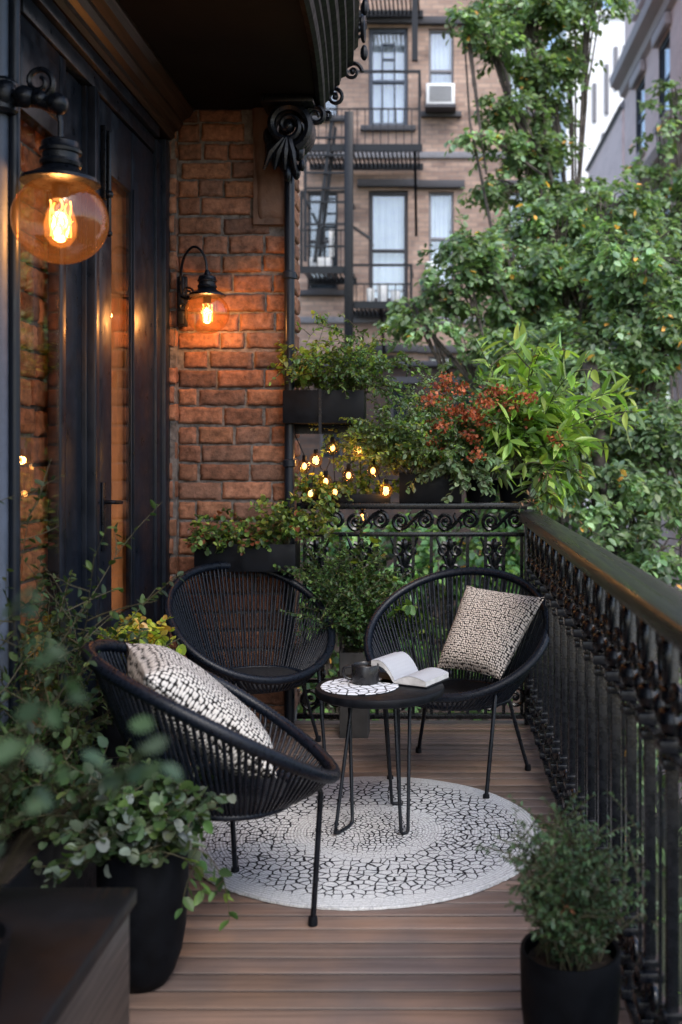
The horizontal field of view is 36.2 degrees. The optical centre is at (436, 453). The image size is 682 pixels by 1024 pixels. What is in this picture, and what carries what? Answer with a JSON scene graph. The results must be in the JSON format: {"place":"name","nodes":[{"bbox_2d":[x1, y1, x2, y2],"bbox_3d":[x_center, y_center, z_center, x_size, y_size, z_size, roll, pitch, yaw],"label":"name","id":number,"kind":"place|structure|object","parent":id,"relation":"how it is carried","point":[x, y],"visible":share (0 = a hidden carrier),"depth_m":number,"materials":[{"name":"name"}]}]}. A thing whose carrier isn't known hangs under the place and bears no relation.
{"place":"outdoors","nodes":[
{"label":"outdoors","id":0,"kind":"place"},
{"bbox_2d":[310,231,333,265],"bbox_3d":[-1.973,-3.516,17.950,0.428,0.699,0.300,0,0,0],"label":"balcony chair","id":1,"kind":"object","parent":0,"point":[321,261],"visible":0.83,"depth_m":17.80,"materials":[{"name":"white plastic"}]},
{"bbox_2d":[297,361,531,720],"bbox_3d":[-0.482,3.579,16.800,4.872,10.041,1.400,0,0,0],"label":"annex","id":2,"kind":"object","parent":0,"point":[309,443],"visible":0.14,"depth_m":16.20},
{"bbox_2d":[320,377,342,456],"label":"window","id":3,"kind":"structure","parent":2,"relation":"in","point":[321,435],"depth_m":16.26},
{"bbox_2d":[383,377,420,417],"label":"window","id":4,"kind":"structure","parent":2,"relation":"in","point":[399,379],"depth_m":16.14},
{"bbox_2d":[444,377,476,406],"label":"window","id":5,"kind":"structure","parent":2,"relation":"in","point":[452,377],"depth_m":16.14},
{"bbox_2d":[297,0,544,360],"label":"tenement building","id":6,"kind":"structure","parent":0,"point":[383,215],"depth_m":19.00,"materials":[{"name":"brown brick"}]},
{"bbox_2d":[300,193,343,295],"bbox_3d":[-2.082,-3.843,19.020,0.839,1.913,0.240,0,0,0],"label":"window","id":7,"kind":"structure","parent":6,"relation":"in","point":[310,292],"depth_m":19.06,"materials":[{"name":"black metal"}]},
{"bbox_2d":[312,86,343,121],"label":"window","id":8,"kind":"structure","parent":6,"relation":"in","point":[337,116],"depth_m":18.90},
{"bbox_2d":[300,0,422,359],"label":"fire escape","id":9,"kind":"object","parent":6,"relation":"attached to","point":[348,167],"visible":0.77,"depth_m":17.68,"materials":[{"name":"black metal"}]},
{"bbox_2d":[366,288,374,300],"bbox_3d":[-1.139,-2.709,17.950,0.143,0.286,0.143,0,0,0],"label":"white tub","id":10,"kind":"object","parent":9,"relation":"on","point":[369,293],"visible":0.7,"depth_m":17.89,"materials":[{"name":"plastic"}]},
{"bbox_2d":[377,285,386,300],"bbox_3d":[-0.937,-2.748,17.950,0.182,0.364,0.182,0,0,0],"label":"white tub","id":11,"kind":"object","parent":9,"relation":"on","point":[383,292],"visible":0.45,"depth_m":17.88,"materials":[{"name":"plastic"}]},
{"bbox_2d":[390,291,399,300],"bbox_3d":[-0.709,-2.683,17.950,0.169,0.234,0.169,0,0,0],"label":"white tub","id":12,"kind":"object","parent":9,"relation":"on","point":[392,293],"visible":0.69,"depth_m":17.88,"materials":[{"name":"plastic"}]},
{"bbox_2d":[359,18,415,130],"bbox_3d":[-0.880,-6.948,19.049,1.126,2.102,0.318,0,0,0],"label":"window","id":13,"kind":"structure","parent":6,"relation":"in","point":[388,48],"depth_m":19.18,"materials":[{"name":"white glass"}]},
{"bbox_2d":[357,179,418,302],"bbox_3d":[-0.880,-3.847,19.049,1.126,2.326,0.318,0,0,0],"label":"window","id":14,"kind":"structure","parent":6,"relation":"in","point":[388,210],"depth_m":19.18,"materials":[{"name":"white glass"}]},
{"bbox_2d":[357,344,418,360],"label":"window","id":15,"kind":"structure","parent":6,"relation":"in","point":[398,347],"depth_m":18.89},
{"bbox_2d":[425,83,455,112],"bbox_3d":[0.077,-6.431,18.815,0.557,0.437,0.470,0,0,0],"label":"air conditioner","id":16,"kind":"object","parent":6,"relation":"attached to","point":[440,97],"visible":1,"depth_m":18.60,"materials":[{"name":"white plastic"}]},
{"bbox_2d":[418,16,462,117],"bbox_3d":[0.091,-7.065,19.049,0.861,1.830,0.318,0,0,0],"label":"window","id":17,"kind":"structure","parent":6,"relation":"in","point":[441,58],"depth_m":19.11,"materials":[{"name":"white glass"}]},
{"bbox_2d":[418,180,464,290],"bbox_3d":[0.091,-3.979,19.049,0.861,2.022,0.318,0,0,0],"label":"window","id":18,"kind":"structure","parent":6,"relation":"in","point":[441,204],"depth_m":19.18,"materials":[{"name":"white glass"}]},
{"bbox_2d":[418,345,464,360],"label":"window","id":19,"kind":"structure","parent":6,"relation":"in","point":[452,349],"depth_m":18.89,"materials":[{"name":"grey glass"}]},
{"bbox_2d":[498,180,526,289],"bbox_3d":[1.509,-3.979,19.049,0.763,2.022,0.318,0,0,0],"label":"window","id":20,"kind":"structure","parent":6,"relation":"in","point":[514,181],"depth_m":19.06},
{"bbox_2d":[509,22,535,117],"bbox_3d":[1.509,-7.065,19.049,0.763,1.830,0.318,0,0,0],"label":"window","id":21,"kind":"structure","parent":6,"relation":"in","point":[516,51],"depth_m":19.18,"materials":[{"name":"white glass"}]},
{"bbox_2d":[545,0,617,50],"label":"sky","id":22,"kind":"structure","parent":0,"point":[553,40],"materials":[{"name":"white"}]},
{"bbox_2d":[609,0,681,802],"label":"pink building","id":23,"kind":"structure","parent":0,"point":[651,51],"depth_m":28.46,"materials":[{"name":"stone"}]},
{"bbox_2d":[629,59,645,165],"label":"window","id":24,"kind":"structure","parent":23,"relation":"in","point":[640,69],"depth_m":30.57,"materials":[{"name":"glass"}]},
{"bbox_2d":[631,0,644,21],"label":"window","id":25,"kind":"structure","parent":23,"relation":"in","point":[639,4],"depth_m":30.35,"materials":[{"name":"glass"}]},
{"bbox_2d":[651,11,670,134],"bbox_3d":[5.970,-9.940,27.250,0.300,2.680,1.700,0,0,0],"label":"window","id":26,"kind":"structure","parent":23,"relation":"in","point":[665,21],"depth_m":27.27,"materials":[{"name":"glass"}]},
{"bbox_2d":[642,756,681,1006],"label":"ground","id":27,"kind":"structure","parent":0,"point":[680,896],"depth_m":20.44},
{"bbox_2d":[297,395,590,720],"bbox_3d":[-0.097,3.975,9.179,3.189,9.104,2.172,0,0,0],"label":"street tree","id":28,"kind":"object","parent":27,"relation":"on","point":[512,561],"visible":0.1,"depth_m":8.91,"materials":[{"name":"green plant"}]},
{"bbox_2d":[372,169,670,543],"bbox_3d":[0.991,2.791,10.453,3.252,11.428,1.726,0,0,-39],"label":"street tree","id":29,"kind":"object","parent":27,"relation":"on","point":[539,280],"visible":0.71,"depth_m":10.13,"materials":[{"name":"green plant"}]},
{"bbox_2d":[442,0,639,452],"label":"street tree","id":30,"kind":"object","parent":27,"relation":"on","point":[535,78],"visible":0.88,"depth_m":12.77,"materials":[{"name":"green plant"}]},
{"bbox_2d":[479,213,681,987],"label":"street tree","id":31,"kind":"object","parent":27,"relation":"on","point":[629,485],"visible":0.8,"depth_m":8.80,"materials":[{"name":"green plant"}]},
{"bbox_2d":[547,9,624,508],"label":"white tower","id":32,"kind":"structure","parent":27,"relation":"on","point":[604,99],"depth_m":46.00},
{"bbox_2d":[592,83,596,121],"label":"window","id":33,"kind":"structure","parent":32,"relation":"in","point":[594,86],"depth_m":45.90,"materials":[{"name":"grey glass"}]},
{"bbox_2d":[605,64,608,113],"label":"window","id":34,"kind":"structure","parent":32,"relation":"in","point":[606,65],"depth_m":45.90,"materials":[{"name":"grey glass"}]},
{"bbox_2d":[614,46,617,89],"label":"window","id":35,"kind":"structure","parent":32,"relation":"in","point":[615,47],"depth_m":45.90,"materials":[{"name":"grey glass"}]},
{"bbox_2d":[585,98,624,537],"bbox_3d":[7.002,-2.494,40.000,1.349,22.188,8.300,0,0,0],"label":"pink annex","id":36,"kind":"object","parent":27,"relation":"on","point":[607,160],"visible":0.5,"depth_m":37.97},
{"bbox_2d":[577,204,681,551],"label":"street tree","id":37,"kind":"object","parent":27,"relation":"on","point":[666,380],"visible":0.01,"depth_m":22.99,"materials":[{"name":"green plant"}]},
{"bbox_2d":[620,77,681,557],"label":"street tree","id":38,"kind":"object","parent":27,"relation":"on","point":[666,188],"visible":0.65,"depth_m":15.92,"materials":[{"name":"green plant"}]},
{"bbox_2d":[637,570,681,993],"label":"street tree","id":39,"kind":"object","parent":27,"relation":"on","point":[680,829],"visible":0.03,"depth_m":6.50,"materials":[{"name":"green plant"}]},
{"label":"balcony slab","id":40,"kind":"structure","parent":0,"visible":0},
{"bbox_2d":[52,0,193,139],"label":"house wall","id":41,"kind":"structure","parent":40,"relation":"on","point":[111,34],"depth_m":4.36,"materials":[{"name":"paint"}]},
{"bbox_2d":[20,0,169,756],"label":"french door","id":42,"kind":"structure","parent":41,"relation":"attached to","point":[111,127],"depth_m":4.20,"materials":[{"name":"paint"}]},
{"bbox_2d":[111,180,125,612],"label":"glass pane","id":43,"kind":"structure","parent":42,"relation":"hanging from","point":[118,363],"depth_m":4.67,"materials":[{"name":"brown glass"}]},
{"bbox_2d":[99,97,153,695],"bbox_3d":[-1.363,-0.035,4.624,0.103,2.830,0.816,0,0,0],"label":"door leaf","id":44,"kind":"structure","parent":42,"relation":"in","point":[124,160],"depth_m":4.67,"materials":[{"name":"paint"}]},
{"bbox_2d":[119,0,368,120],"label":"balcony","id":45,"kind":"structure","parent":41,"relation":"attached to","point":[227,54],"depth_m":4.54,"materials":[{"name":"black wood"}]},
{"bbox_2d":[168,108,300,726],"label":"brick end wall","id":46,"kind":"structure","parent":40,"relation":"on","point":[226,205],"depth_m":5.29,"materials":[{"name":"brown brick"}]},
{"bbox_2d":[177,245,229,333],"bbox_3d":[-1.149,-0.806,5.144,0.216,0.437,0.334,0,0,-24],"label":"wall sconce","id":47,"kind":"object","parent":46,"relation":"attached to","point":[206,291],"depth_m":5.10,"materials":[{"name":"black metal"}]},
{"bbox_2d":[182,487,340,571],"bbox_3d":[-0.855,0.372,5.083,0.775,0.416,0.406,0,0,-6],"label":"planter box","id":48,"kind":"object","parent":46,"relation":"attached to","point":[262,551],"visible":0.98,"depth_m":5.07,"materials":[{"name":"metal"}]},
{"bbox_2d":[283,172,296,724],"bbox_3d":[-0.742,0.120,5.246,0.068,3.160,0.080,0,0,0],"label":"downpipe","id":49,"kind":"object","parent":46,"relation":"attached to","point":[289,460],"visible":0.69,"depth_m":5.22,"materials":[{"name":"metal"}]},
{"bbox_2d":[260,94,325,181],"bbox_3d":[-0.705,-1.552,5.160,0.314,0.402,0.220,0,0,0],"label":"scroll bracket","id":50,"kind":"object","parent":46,"relation":"attached to","point":[287,151],"visible":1,"depth_m":5.11,"materials":[{"name":"black metal"}]},
{"bbox_2d":[267,310,431,433],"bbox_3d":[-0.420,-0.413,5.162,0.876,0.627,0.727,0,0,-12],"label":"planter box","id":51,"kind":"object","parent":46,"relation":"attached to","point":[323,406],"visible":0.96,"depth_m":5.16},
{"bbox_2d":[129,721,630,1023],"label":"balcony deck","id":52,"kind":"structure","parent":40,"relation":"on","point":[455,961],"depth_m":2.93,"materials":[{"name":"brown wood"}]},
{"bbox_2d":[0,0,19,821],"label":"steel post","id":53,"kind":"object","parent":52,"relation":"on","point":[9,306],"visible":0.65,"depth_m":3.02,"materials":[{"name":"metal"}]},
{"bbox_2d":[0,67,108,264],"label":"hanging lantern","id":54,"kind":"object","parent":53,"relation":"attached to","point":[59,174],"visible":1,"depth_m":2.97,"materials":[{"name":"black metal"}]},
{"bbox_2d":[20,119,47,775],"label":"brick pier","id":55,"kind":"structure","parent":52,"relation":"on","point":[33,350],"depth_m":3.70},
{"bbox_2d":[0,888,136,1023],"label":"storage box","id":56,"kind":"object","parent":52,"relation":"on","point":[67,960],"visible":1,"depth_m":2.05,"materials":[{"name":"brown wood"}]},
{"bbox_2d":[0,583,181,994],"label":"potted plant","id":57,"kind":"object","parent":56,"relation":"on","point":[28,712],"visible":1,"depth_m":1.05,"materials":[{"name":"green plant"}]},
{"bbox_2d":[0,458,213,887],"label":"climbing plant","id":58,"kind":"object","parent":52,"relation":"on","point":[22,874],"visible":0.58,"depth_m":3.01,"materials":[{"name":"green plant"}]},
{"bbox_2d":[11,736,237,992],"bbox_3d":[-0.808,1.077,2.731,0.609,0.647,0.532,0,0,0],"label":"potted plant","id":59,"kind":"object","parent":52,"relation":"on","point":[147,847],"visible":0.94,"depth_m":2.65,"materials":[{"name":"green plant"}]},
{"bbox_2d":[89,612,185,805],"bbox_3d":[-1.224,1.013,4.179,0.371,0.775,0.499,0,0,-22],"label":"potted plant","id":60,"kind":"object","parent":52,"relation":"on","point":[111,734],"visible":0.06,"depth_m":4.08,"materials":[{"name":"green plant"}]},
{"bbox_2d":[81,639,340,926],"bbox_3d":[-0.663,0.975,3.087,0.750,0.850,0.812,0,0,-17],"label":"rope chair","id":61,"kind":"object","parent":52,"relation":"on","point":[296,780],"visible":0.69,"depth_m":2.84,"materials":[{"name":"black metal"}]},
{"bbox_2d":[126,643,276,778],"bbox_3d":[-0.702,0.766,3.075,0.398,0.370,0.400,0,0,-20],"label":"throw pillow","id":62,"kind":"object","parent":61,"relation":"on","point":[173,675],"visible":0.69,"depth_m":2.95,"materials":[{"name":"white fabric"}]},
{"bbox_2d":[163,561,335,749],"bbox_3d":[-0.860,0.964,4.835,0.851,0.872,0.625,0,0,-43],"label":"rope chair","id":63,"kind":"object","parent":52,"relation":"on","point":[265,677],"visible":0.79,"depth_m":4.98,"materials":[{"name":"black metal"}]},
{"bbox_2d":[273,508,446,737],"bbox_3d":[-0.367,0.836,5.101,1.008,1.129,0.778,0,0,18],"label":"potted shrub","id":64,"kind":"object","parent":52,"relation":"on","point":[349,617],"visible":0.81,"depth_m":5.09,"materials":[{"name":"green plant"}]},
{"bbox_2d":[192,776,542,910],"bbox_3d":[-0.258,1.393,3.813,1.291,0.010,1.294,0,0,0],"label":"round rug","id":65,"kind":"object","parent":52,"relation":"on","point":[372,858],"visible":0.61,"depth_m":3.64,"materials":[{"name":"white fabric"}]},
{"bbox_2d":[315,672,443,834],"bbox_3d":[-0.215,1.136,3.955,0.492,0.503,0.492,0,0,0],"label":"side table","id":66,"kind":"object","parent":65,"relation":"on","point":[397,699],"visible":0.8,"depth_m":3.82,"materials":[{"name":"black metal"}]},
{"bbox_2d":[321,678,398,694],"bbox_3d":[-0.290,0.882,3.930,0.296,0.004,0.296,0,0,0],"label":"placemat","id":67,"kind":"object","parent":66,"relation":"on","point":[342,686],"visible":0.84,"depth_m":3.89,"materials":[{"name":"fabric"}]},
{"bbox_2d":[341,662,378,684],"bbox_3d":[-0.282,0.844,3.982,0.130,0.070,0.106,0,0,33],"label":"coffee mug","id":68,"kind":"object","parent":67,"relation":"on","point":[365,673],"visible":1,"depth_m":3.94,"materials":[{"name":"black ceramic"}]},
{"bbox_2d":[371,652,450,688],"bbox_3d":[-0.099,0.841,4.036,0.247,0.087,0.200,0,0,28],"label":"open book","id":69,"kind":"object","parent":66,"relation":"on","point":[400,668],"visible":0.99,"depth_m":4.00,"materials":[{"name":"white paper"}]},
{"bbox_2d":[296,502,533,724],"bbox_3d":[-0.102,0.827,5.360,1.236,1.146,0.072,0,0,0],"label":"end railing","id":70,"kind":"object","parent":52,"relation":"on","point":[449,544],"visible":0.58,"depth_m":5.35,"materials":[{"name":"metal"}]},
{"bbox_2d":[295,466,398,516],"bbox_3d":[-0.458,0.203,5.343,0.686,0.286,0.374,0,0,0],"label":"planter box","id":71,"kind":"object","parent":70,"relation":"on","point":[348,494],"visible":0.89,"depth_m":5.34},
{"bbox_2d":[295,435,398,519],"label":"string lights","id":72,"kind":"object","parent":70,"relation":"hanging from","point":[316,459],"visible":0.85,"depth_m":5.32},
{"bbox_2d":[309,358,510,503],"bbox_3d":[-0.147,-0.122,5.386,1.033,0.749,1.012,0,0,0],"label":"planter box","id":73,"kind":"object","parent":70,"relation":"on","point":[394,446],"visible":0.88,"depth_m":5.22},
{"bbox_2d":[412,371,562,501],"bbox_3d":[0.221,-0.091,5.355,0.726,0.688,0.954,0,0,-29],"label":"flower pot","id":74,"kind":"object","parent":70,"relation":"on","point":[473,440],"visible":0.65,"depth_m":5.19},
{"bbox_2d":[464,321,650,539],"bbox_3d":[0.631,-0.145,5.353,0.965,1.138,0.964,0,0,18],"label":"plant","id":75,"kind":"object","parent":70,"relation":"on","point":[514,485],"visible":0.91,"depth_m":5.25,"materials":[{"name":"plant"}]},
{"bbox_2d":[363,567,549,798],"bbox_3d":[0.090,0.964,4.540,0.851,0.872,0.633,0,0,21],"label":"rope chair","id":76,"kind":"object","parent":52,"relation":"on","point":[471,694],"visible":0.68,"depth_m":4.66,"materials":[{"name":"black metal"}]},
{"bbox_2d":[437,585,543,678],"bbox_3d":[0.235,0.767,4.478,0.380,0.344,0.308,0,0,32],"label":"throw pillow","id":77,"kind":"object","parent":76,"relation":"on","point":[488,630],"visible":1,"depth_m":4.42,"materials":[{"name":"beige fabric"}]},
{"bbox_2d":[476,787,680,1023],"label":"potted plant","id":78,"kind":"object","parent":52,"relation":"on","point":[570,963],"visible":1,"depth_m":2.34,"materials":[{"name":"green plant"}]},
{"bbox_2d":[518,511,681,1023],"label":"side railing","id":79,"kind":"object","parent":52,"relation":"on","point":[597,672],"visible":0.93,"depth_m":2.70,"materials":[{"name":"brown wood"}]}
]}

